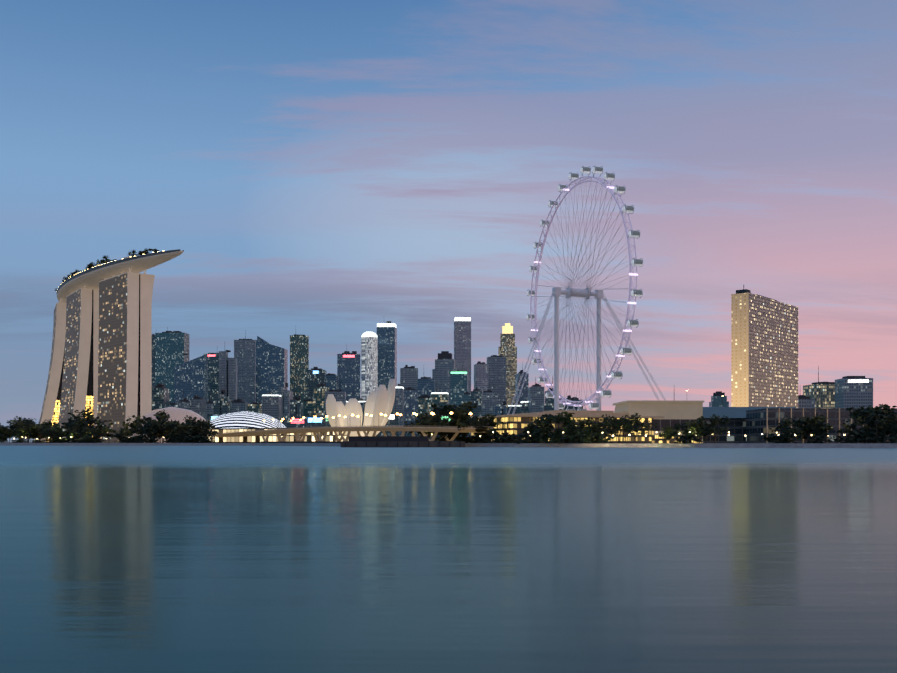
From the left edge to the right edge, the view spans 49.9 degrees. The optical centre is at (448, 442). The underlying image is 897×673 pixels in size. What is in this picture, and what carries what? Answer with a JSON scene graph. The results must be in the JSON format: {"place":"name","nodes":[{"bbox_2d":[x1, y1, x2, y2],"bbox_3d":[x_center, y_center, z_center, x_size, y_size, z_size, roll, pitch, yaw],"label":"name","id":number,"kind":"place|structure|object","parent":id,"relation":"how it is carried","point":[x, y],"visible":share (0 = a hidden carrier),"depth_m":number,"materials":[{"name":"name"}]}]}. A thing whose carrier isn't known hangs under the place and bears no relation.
{"place":"outdoors","nodes":[
{"label":"outdoors","id":0,"kind":"place"},
{"bbox_2d":[152,334,154,387],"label":"tower","id":1,"kind":"structure","parent":0,"point":[153,360],"depth_m":2491.43,"materials":[{"name":"teal"}]},
{"bbox_2d":[400,365,417,389],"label":"grey tower","id":2,"kind":"structure","parent":0,"point":[408,376],"depth_m":1799.18,"materials":[{"name":"grey"}]},
{"bbox_2d":[417,377,434,396],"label":"tower","id":3,"kind":"structure","parent":0,"point":[425,385],"depth_m":1699.54,"materials":[{"name":"blue"}]},
{"bbox_2d":[0,446,896,672],"bbox_3d":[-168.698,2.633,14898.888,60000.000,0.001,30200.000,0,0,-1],"label":"water","id":4,"kind":"structure","parent":0,"point":[226,559],"depth_m":21.68,"materials":[{"name":"blue liquid"}]},
{"bbox_2d":[341,436,464,446],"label":"floating platform","id":5,"kind":"structure","parent":4,"relation":"on","point":[388,441],"depth_m":519.78,"materials":[{"name":"concrete"}]},
{"bbox_2d":[0,443,896,447],"bbox_3d":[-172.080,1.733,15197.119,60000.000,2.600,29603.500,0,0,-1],"label":"ground","id":6,"kind":"structure","parent":0,"point":[739,445],"depth_m":505.12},
{"bbox_2d":[6,419,33,442],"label":"tree","id":7,"kind":"object","parent":6,"relation":"on","point":[17,424],"visible":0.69,"depth_m":894.73,"materials":[{"name":"green plant"}]},
{"bbox_2d":[34,298,65,441],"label":"hotel tower","id":8,"kind":"structure","parent":6,"relation":"on","point":[51,405],"depth_m":1327.25,"materials":[{"name":"concrete"}]},
{"bbox_2d":[49,424,68,437],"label":"tree","id":9,"kind":"object","parent":6,"relation":"on","point":[60,434],"visible":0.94,"depth_m":868.07,"materials":[{"name":"green plant"}]},
{"bbox_2d":[58,286,98,442],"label":"hotel tower","id":10,"kind":"structure","parent":6,"relation":"on","point":[79,391],"depth_m":1206.95,"materials":[{"name":"concrete"}]},
{"bbox_2d":[68,408,112,430],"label":"tree","id":11,"kind":"object","parent":6,"relation":"on","point":[88,419],"visible":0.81,"depth_m":894.72,"materials":[{"name":"green plant"}]},
{"bbox_2d":[97,266,154,442],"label":"hotel tower","id":12,"kind":"structure","parent":6,"relation":"on","point":[125,355],"depth_m":1101.67,"materials":[{"name":"concrete"}]},
{"bbox_2d":[57,249,183,302],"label":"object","id":13,"kind":"structure","parent":12,"relation":"on","point":[92,277],"depth_m":1120.79,"materials":[{"name":"grey"}]},
{"bbox_2d":[122,415,156,435],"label":"tree","id":14,"kind":"object","parent":6,"relation":"on","point":[138,421],"visible":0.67,"depth_m":880.65,"materials":[{"name":"green plant"}]},
{"bbox_2d":[141,434,158,442],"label":"shrub","id":15,"kind":"object","parent":6,"relation":"on","point":[151,436],"visible":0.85,"depth_m":847.31,"materials":[{"name":"green plant"}]},
{"bbox_2d":[152,383,168,409],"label":"midrise block","id":16,"kind":"structure","parent":6,"relation":"on","point":[160,396],"depth_m":1524.12,"materials":[{"name":"grey"}]},
{"bbox_2d":[153,409,174,442],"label":"tree","id":17,"kind":"object","parent":6,"relation":"on","point":[163,416],"visible":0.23,"depth_m":927.53,"materials":[{"name":"green plant"}]},
{"bbox_2d":[155,421,178,436],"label":"tree","id":18,"kind":"object","parent":6,"relation":"on","point":[170,425],"visible":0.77,"depth_m":852.08,"materials":[{"name":"green plant"}]},
{"bbox_2d":[130,407,205,442],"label":"domed roof building","id":19,"kind":"structure","parent":6,"relation":"on","point":[177,414],"depth_m":1018.20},
{"bbox_2d":[155,327,188,402],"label":"skyscraper","id":20,"kind":"structure","parent":6,"relation":"on","point":[171,347],"depth_m":2293.17,"materials":[{"name":"teal glass"}]},
{"bbox_2d":[176,389,189,409],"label":"midrise block","id":21,"kind":"structure","parent":6,"relation":"on","point":[184,403],"depth_m":1610.46,"materials":[{"name":"grey"}]},
{"bbox_2d":[175,423,194,436],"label":"tree","id":22,"kind":"object","parent":6,"relation":"on","point":[187,431],"visible":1,"depth_m":846.01,"materials":[{"name":"green plant"}]},
{"bbox_2d":[174,353,207,402],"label":"office building","id":23,"kind":"structure","parent":6,"relation":"on","point":[191,378],"depth_m":1994.20,"materials":[{"name":"blue glass"}]},
{"bbox_2d":[190,393,205,419],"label":"midrise block","id":24,"kind":"structure","parent":6,"relation":"on","point":[197,404],"depth_m":1497.91,"materials":[{"name":"grey"}]},
{"bbox_2d":[187,419,210,431],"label":"tree","id":25,"kind":"object","parent":6,"relation":"on","point":[202,424],"visible":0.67,"depth_m":857.16,"materials":[{"name":"green plant"}]},
{"bbox_2d":[204,353,218,401],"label":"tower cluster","id":26,"kind":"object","parent":6,"relation":"on","point":[213,373],"visible":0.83,"depth_m":2143.84,"materials":[{"name":"grey"}]},
{"bbox_2d":[213,390,230,413],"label":"midrise block","id":27,"kind":"structure","parent":6,"relation":"on","point":[221,404],"depth_m":1495.75,"materials":[{"name":"grey"}]},
{"bbox_2d":[219,350,236,400],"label":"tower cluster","id":28,"kind":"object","parent":6,"relation":"on","point":[227,375],"visible":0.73,"depth_m":2095.41,"materials":[{"name":"grey"}]},
{"bbox_2d":[231,399,249,412],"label":"midrise block","id":29,"kind":"structure","parent":6,"relation":"on","point":[238,405],"depth_m":1634.31,"materials":[{"name":"blue"}]},
{"bbox_2d":[199,411,285,441],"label":"domed roof","id":30,"kind":"structure","parent":6,"relation":"on","point":[244,419],"depth_m":976.65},
{"bbox_2d":[234,336,255,403],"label":"skyscraper","id":31,"kind":"structure","parent":6,"relation":"on","point":[245,352],"depth_m":2344.50,"materials":[{"name":"grey"}]},
{"bbox_2d":[247,398,261,413],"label":"midrise block","id":32,"kind":"structure","parent":6,"relation":"on","point":[255,407],"depth_m":1616.03,"materials":[{"name":"grey"}]},
{"bbox_2d":[262,392,281,422],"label":"midrise block","id":33,"kind":"structure","parent":6,"relation":"on","point":[271,405],"depth_m":1479.11,"materials":[{"name":"grey"}]},
{"bbox_2d":[256,336,287,402],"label":"skyscraper","id":34,"kind":"structure","parent":6,"relation":"on","point":[272,368],"depth_m":2195.87,"materials":[{"name":"blue glass"}]},
{"bbox_2d":[205,428,346,442],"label":"waterfront hall","id":35,"kind":"structure","parent":6,"relation":"on","point":[330,436],"depth_m":919.94,"materials":[{"name":"grey"}]},
{"bbox_2d":[278,383,292,427],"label":"midrise block","id":36,"kind":"structure","parent":6,"relation":"on","point":[285,394],"depth_m":1572.36,"materials":[{"name":"grey glass"}]},
{"bbox_2d":[290,396,303,416],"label":"midrise block","id":37,"kind":"structure","parent":6,"relation":"on","point":[296,409],"depth_m":1460.95,"materials":[{"name":"grey"}]},
{"bbox_2d":[290,334,308,402],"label":"skyscraper","id":38,"kind":"structure","parent":6,"relation":"on","point":[299,356],"depth_m":2395.93,"materials":[{"name":"grey"}]},
{"bbox_2d":[300,388,313,415],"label":"midrise block","id":39,"kind":"structure","parent":6,"relation":"on","point":[308,407],"depth_m":1511.52,"materials":[{"name":"grey"}]},
{"bbox_2d":[307,367,326,400],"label":"office building","id":40,"kind":"structure","parent":6,"relation":"on","point":[315,376],"depth_m":1896.95,"materials":[{"name":"grey glass"}]},
{"bbox_2d":[314,383,328,415],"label":"midrise block","id":41,"kind":"structure","parent":6,"relation":"on","point":[321,389],"depth_m":1493.69,"materials":[{"name":"grey"}]},
{"bbox_2d":[325,373,338,389],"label":"tower","id":42,"kind":"structure","parent":6,"relation":"on","point":[331,381],"depth_m":1897.52,"materials":[{"name":"blue"}]},
{"bbox_2d":[325,389,345,413],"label":"midrise block","id":43,"kind":"structure","parent":6,"relation":"on","point":[339,395],"depth_m":1453.53,"materials":[{"name":"grey"}]},
{"bbox_2d":[207,412,484,440],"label":"podium blocks with signs","id":44,"kind":"structure","parent":6,"relation":"on","point":[318,421],"depth_m":1255.44,"materials":[{"name":"grey"}]},
{"bbox_2d":[337,351,359,400],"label":"skyscraper","id":45,"kind":"structure","parent":6,"relation":"on","point":[348,368],"depth_m":1997.78,"materials":[{"name":"grey"}]},
{"bbox_2d":[214,426,494,442],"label":"bridge","id":46,"kind":"structure","parent":6,"relation":"on","point":[296,431],"depth_m":714.93,"materials":[{"name":"concrete"}]},
{"bbox_2d":[262,412,473,428],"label":"street lamps","id":47,"kind":"object","parent":46,"relation":"on","point":[414,413],"visible":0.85,"depth_m":672.85,"materials":[{"name":"grey"}]},
{"bbox_2d":[326,379,394,440],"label":"lotus-shaped museum","id":48,"kind":"structure","parent":6,"relation":"on","point":[380,400],"depth_m":1133.75,"materials":[{"name":"grey concrete"}]},
{"bbox_2d":[361,332,377,400],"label":"skyscraper","id":49,"kind":"structure","parent":6,"relation":"on","point":[369,361],"depth_m":2298.20,"materials":[{"name":"grey glass"}]},
{"bbox_2d":[377,321,396,388],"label":"skyscraper","id":50,"kind":"structure","parent":6,"relation":"on","point":[387,349],"depth_m":2398.59,"materials":[{"name":"blue glass"}]},
{"bbox_2d":[394,383,403,435],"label":"midrise block","id":51,"kind":"structure","parent":6,"relation":"on","point":[399,400],"depth_m":1482.93,"materials":[{"name":"grey"}]},
{"bbox_2d":[404,387,417,435],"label":"midrise block","id":52,"kind":"structure","parent":6,"relation":"on","point":[410,400],"depth_m":1632.56,"materials":[{"name":"blue"}]},
{"bbox_2d":[403,411,430,435],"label":"tree","id":53,"kind":"object","parent":6,"relation":"on","point":[427,416],"visible":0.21,"depth_m":610.18,"materials":[{"name":"green plant"}]},
{"bbox_2d":[418,395,430,439],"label":"midrise block","id":54,"kind":"structure","parent":6,"relation":"on","point":[424,403],"depth_m":1643.62,"materials":[{"name":"grey"}]},
{"bbox_2d":[414,414,443,436],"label":"tree","id":55,"kind":"object","parent":6,"relation":"on","point":[433,419],"visible":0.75,"depth_m":599.05,"materials":[{"name":"green plant"}]},
{"bbox_2d":[431,387,448,438],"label":"midrise block","id":56,"kind":"structure","parent":6,"relation":"on","point":[439,397],"depth_m":1457.15,"materials":[{"name":"grey"}]},
{"bbox_2d":[432,351,456,404],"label":"skyscraper","id":57,"kind":"structure","parent":6,"relation":"on","point":[444,367],"depth_m":1901.66,"materials":[{"name":"grey"}]},
{"bbox_2d":[439,418,457,439],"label":"tree","id":58,"kind":"object","parent":6,"relation":"on","point":[443,423],"visible":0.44,"depth_m":589.47,"materials":[{"name":"green plant"}]},
{"bbox_2d":[431,401,477,436],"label":"tree","id":59,"kind":"object","parent":6,"relation":"on","point":[441,410],"visible":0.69,"depth_m":599.64,"materials":[{"name":"green plant"}]},
{"bbox_2d":[450,368,466,407],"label":"skyscraper","id":60,"kind":"structure","parent":6,"relation":"on","point":[458,384],"depth_m":1700.33,"materials":[{"name":"grey"}]},
{"bbox_2d":[452,406,476,433],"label":"tree","id":61,"kind":"object","parent":6,"relation":"on","point":[464,422],"visible":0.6,"depth_m":589.54,"materials":[{"name":"green plant"}]},
{"bbox_2d":[471,388,482,414],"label":"midrise block","id":62,"kind":"structure","parent":6,"relation":"on","point":[477,395],"depth_m":1498.94,"materials":[{"name":"teal"}]},
{"bbox_2d":[474,361,487,391],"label":"slim tower","id":63,"kind":"structure","parent":6,"relation":"on","point":[480,376],"depth_m":1901.07,"materials":[{"name":"grey"}]},
{"bbox_2d":[468,414,499,431],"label":"tree","id":64,"kind":"object","parent":6,"relation":"on","point":[476,420],"visible":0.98,"depth_m":561.66,"materials":[{"name":"green plant"}]},
{"bbox_2d":[483,390,494,414],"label":"midrise block","id":65,"kind":"structure","parent":6,"relation":"on","point":[488,401],"depth_m":1629.04,"materials":[{"name":"grey"}]},
{"bbox_2d":[495,401,507,415],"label":"midrise block","id":66,"kind":"structure","parent":6,"relation":"on","point":[499,410],"depth_m":1581.86,"materials":[{"name":"blue"}]},
{"bbox_2d":[489,434,517,442],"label":"shrub","id":67,"kind":"object","parent":6,"relation":"on","point":[505,437],"visible":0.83,"depth_m":548.28,"materials":[{"name":"green plant"}]},
{"bbox_2d":[498,323,516,406],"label":"skyscraper","id":68,"kind":"structure","parent":6,"relation":"on","point":[507,348],"depth_m":2401.73,"materials":[{"name":"grey concrete"}]},
{"bbox_2d":[515,367,528,404],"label":"skyscraper","id":69,"kind":"structure","parent":6,"relation":"on","point":[523,395],"depth_m":1802.00,"materials":[{"name":"grey"}]},
{"bbox_2d":[514,431,548,443],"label":"shrub","id":70,"kind":"object","parent":6,"relation":"on","point":[521,439],"visible":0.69,"depth_m":537.62,"materials":[{"name":"green plant"}]},
{"bbox_2d":[528,377,543,412],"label":"tower","id":71,"kind":"structure","parent":6,"relation":"on","point":[536,397],"depth_m":1501.53,"materials":[{"name":"grey glass"}]},
{"bbox_2d":[533,429,562,442],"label":"shrub","id":72,"kind":"object","parent":6,"relation":"on","point":[540,439],"visible":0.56,"depth_m":523.07,"materials":[{"name":"green plant"}]},
{"bbox_2d":[545,376,553,410],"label":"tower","id":73,"kind":"structure","parent":6,"relation":"on","point":[549,404],"depth_m":1502.28,"materials":[{"name":"grey glass"}]},
{"bbox_2d":[540,411,575,429],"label":"tree","id":74,"kind":"object","parent":6,"relation":"on","point":[550,419],"visible":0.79,"depth_m":526.94,"materials":[{"name":"green plant"}]},
{"bbox_2d":[547,432,586,442],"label":"shrub","id":75,"kind":"object","parent":6,"relation":"on","point":[571,436],"visible":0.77,"depth_m":516.40,"materials":[{"name":"green plant"}]},
{"bbox_2d":[471,410,663,442],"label":"terminal building","id":76,"kind":"structure","parent":6,"relation":"on","point":[515,424],"depth_m":580.67,"materials":[{"name":"beige glass"}]},
{"bbox_2d":[555,417,581,434],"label":"tree","id":77,"kind":"object","parent":6,"relation":"on","point":[571,424],"visible":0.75,"depth_m":523.21,"materials":[{"name":"green plant"}]},
{"bbox_2d":[563,395,582,409],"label":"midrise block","id":78,"kind":"structure","parent":6,"relation":"on","point":[573,399],"depth_m":1452.93,"materials":[{"name":"grey"}]},
{"bbox_2d":[507,166,665,414],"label":"ferris wheel","id":79,"kind":"object","parent":6,"relation":"on","point":[569,292],"visible":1,"depth_m":607.05,"materials":[{"name":"white metal"}]},
{"bbox_2d":[576,417,599,433],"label":"tree","id":80,"kind":"object","parent":6,"relation":"on","point":[582,423],"visible":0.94,"depth_m":532.33,"materials":[{"name":"green plant"}]},
{"bbox_2d":[577,430,614,442],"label":"shrub","id":81,"kind":"object","parent":6,"relation":"on","point":[588,437],"visible":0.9,"depth_m":507.69,"materials":[{"name":"green plant"}]},
{"bbox_2d":[591,414,620,438],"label":"tree","id":82,"kind":"object","parent":6,"relation":"on","point":[609,430],"visible":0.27,"depth_m":550.37,"materials":[{"name":"green plant"}]},
{"bbox_2d":[603,417,631,442],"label":"tree","id":83,"kind":"object","parent":6,"relation":"on","point":[612,423],"visible":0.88,"depth_m":520.43,"materials":[{"name":"green plant"}]},
{"bbox_2d":[620,413,657,442],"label":"tree","id":84,"kind":"object","parent":6,"relation":"on","point":[636,426],"visible":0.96,"depth_m":516.33,"materials":[{"name":"green plant"}]},
{"bbox_2d":[613,400,703,442],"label":"low building","id":85,"kind":"structure","parent":6,"relation":"on","point":[675,412],"depth_m":591.30,"materials":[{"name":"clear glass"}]},
{"bbox_2d":[661,425,679,442],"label":"tree","id":86,"kind":"object","parent":6,"relation":"on","point":[668,432],"visible":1,"depth_m":479.55,"materials":[{"name":"green plant"}]},
{"bbox_2d":[674,432,702,443],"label":"shrub","id":87,"kind":"object","parent":6,"relation":"on","point":[688,437],"visible":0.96,"depth_m":473.02,"materials":[{"name":"green plant"}]},
{"bbox_2d":[685,416,711,442],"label":"tree","id":88,"kind":"object","parent":6,"relation":"on","point":[698,423],"visible":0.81,"depth_m":473.54,"materials":[{"name":"green plant"}]},
{"bbox_2d":[696,423,716,442],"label":"tree","id":89,"kind":"object","parent":6,"relation":"on","point":[712,430],"visible":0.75,"depth_m":472.75,"materials":[{"name":"green plant"}]},
{"bbox_2d":[702,414,729,442],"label":"tree","id":90,"kind":"object","parent":6,"relation":"on","point":[714,423],"visible":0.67,"depth_m":479.99,"materials":[{"name":"green plant"}]},
{"bbox_2d":[767,435,800,442],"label":"shrub","id":91,"kind":"object","parent":6,"relation":"on","point":[782,440],"visible":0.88,"depth_m":464.05,"materials":[{"name":"green plant"}]},
{"bbox_2d":[769,416,802,435],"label":"tree","id":92,"kind":"object","parent":6,"relation":"on","point":[792,430],"visible":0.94,"depth_m":467.24,"materials":[{"name":"green plant"}]},
{"bbox_2d":[798,395,814,407],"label":"block","id":93,"kind":"structure","parent":6,"relation":"on","point":[804,401],"depth_m":1004.15,"materials":[{"name":"grey"}]},
{"bbox_2d":[797,415,819,441],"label":"tree","id":94,"kind":"object","parent":6,"relation":"on","point":[805,427],"visible":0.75,"depth_m":471.23,"materials":[{"name":"green plant"}]},
{"bbox_2d":[791,417,827,441],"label":"tree","id":95,"kind":"object","parent":6,"relation":"on","point":[813,420],"visible":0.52,"depth_m":471.44,"materials":[{"name":"green plant"}]},
{"bbox_2d":[806,434,831,442],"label":"shrub","id":96,"kind":"object","parent":6,"relation":"on","point":[819,438],"visible":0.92,"depth_m":461.43,"materials":[{"name":"green plant"}]},
{"bbox_2d":[808,420,830,441],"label":"tree","id":97,"kind":"object","parent":6,"relation":"on","point":[823,429],"visible":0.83,"depth_m":469.20,"materials":[{"name":"green plant"}]},
{"bbox_2d":[833,435,859,442],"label":"shrub","id":98,"kind":"object","parent":6,"relation":"on","point":[849,438],"visible":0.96,"depth_m":459.85,"materials":[{"name":"green plant"}]},
{"bbox_2d":[835,376,872,407],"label":"office building","id":99,"kind":"structure","parent":6,"relation":"on","point":[854,391],"depth_m":1105.60,"materials":[{"name":"blue glass"}]},
{"bbox_2d":[847,427,875,442],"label":"shrub","id":100,"kind":"object","parent":6,"relation":"on","point":[863,435],"visible":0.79,"depth_m":461.89,"materials":[{"name":"green plant"}]},
{"bbox_2d":[842,416,881,442],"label":"tree","id":101,"kind":"object","parent":6,"relation":"on","point":[860,422],"visible":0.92,"depth_m":466.90,"materials":[{"name":"green plant"}]},
{"bbox_2d":[846,404,896,442],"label":"tree","id":102,"kind":"object","parent":6,"relation":"on","point":[862,412],"visible":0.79,"depth_m":477.18,"materials":[{"name":"green plant"}]},
{"bbox_2d":[877,434,896,442],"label":"shrub","id":103,"kind":"object","parent":6,"relation":"on","point":[892,437],"visible":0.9,"depth_m":456.51,"materials":[{"name":"green plant"}]},
{"bbox_2d":[881,413,896,433],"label":"tree","id":104,"kind":"object","parent":6,"relation":"on","point":[888,427],"visible":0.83,"depth_m":465.79,"materials":[{"name":"green plant"}]},
{"bbox_2d":[454,317,470,394],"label":"skyscraper","id":105,"kind":"structure","parent":0,"point":[462,342],"depth_m":2500.63,"materials":[{"name":"grey"}]},
{"bbox_2d":[487,354,505,408],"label":"grey tower","id":106,"kind":"structure","parent":0,"point":[496,375],"depth_m":2001.20,"materials":[{"name":"grey"}]},
{"bbox_2d":[709,391,728,406],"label":"building","id":107,"kind":"structure","parent":0,"point":[716,399],"depth_m":1255.83,"materials":[{"name":"grey"}]},
{"bbox_2d":[731,285,797,407],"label":"hotel tower","id":108,"kind":"structure","parent":0,"point":[764,351],"depth_m":909.69,"materials":[{"name":"beige concrete"}]},
{"bbox_2d":[703,407,896,442],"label":"pit building","id":109,"kind":"structure","parent":0,"point":[752,424],"depth_m":567.35,"materials":[{"name":"grey glass"}]},
{"bbox_2d":[803,365,834,407],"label":"building","id":110,"kind":"structure","parent":0,"point":[822,394],"depth_m":1154.82,"materials":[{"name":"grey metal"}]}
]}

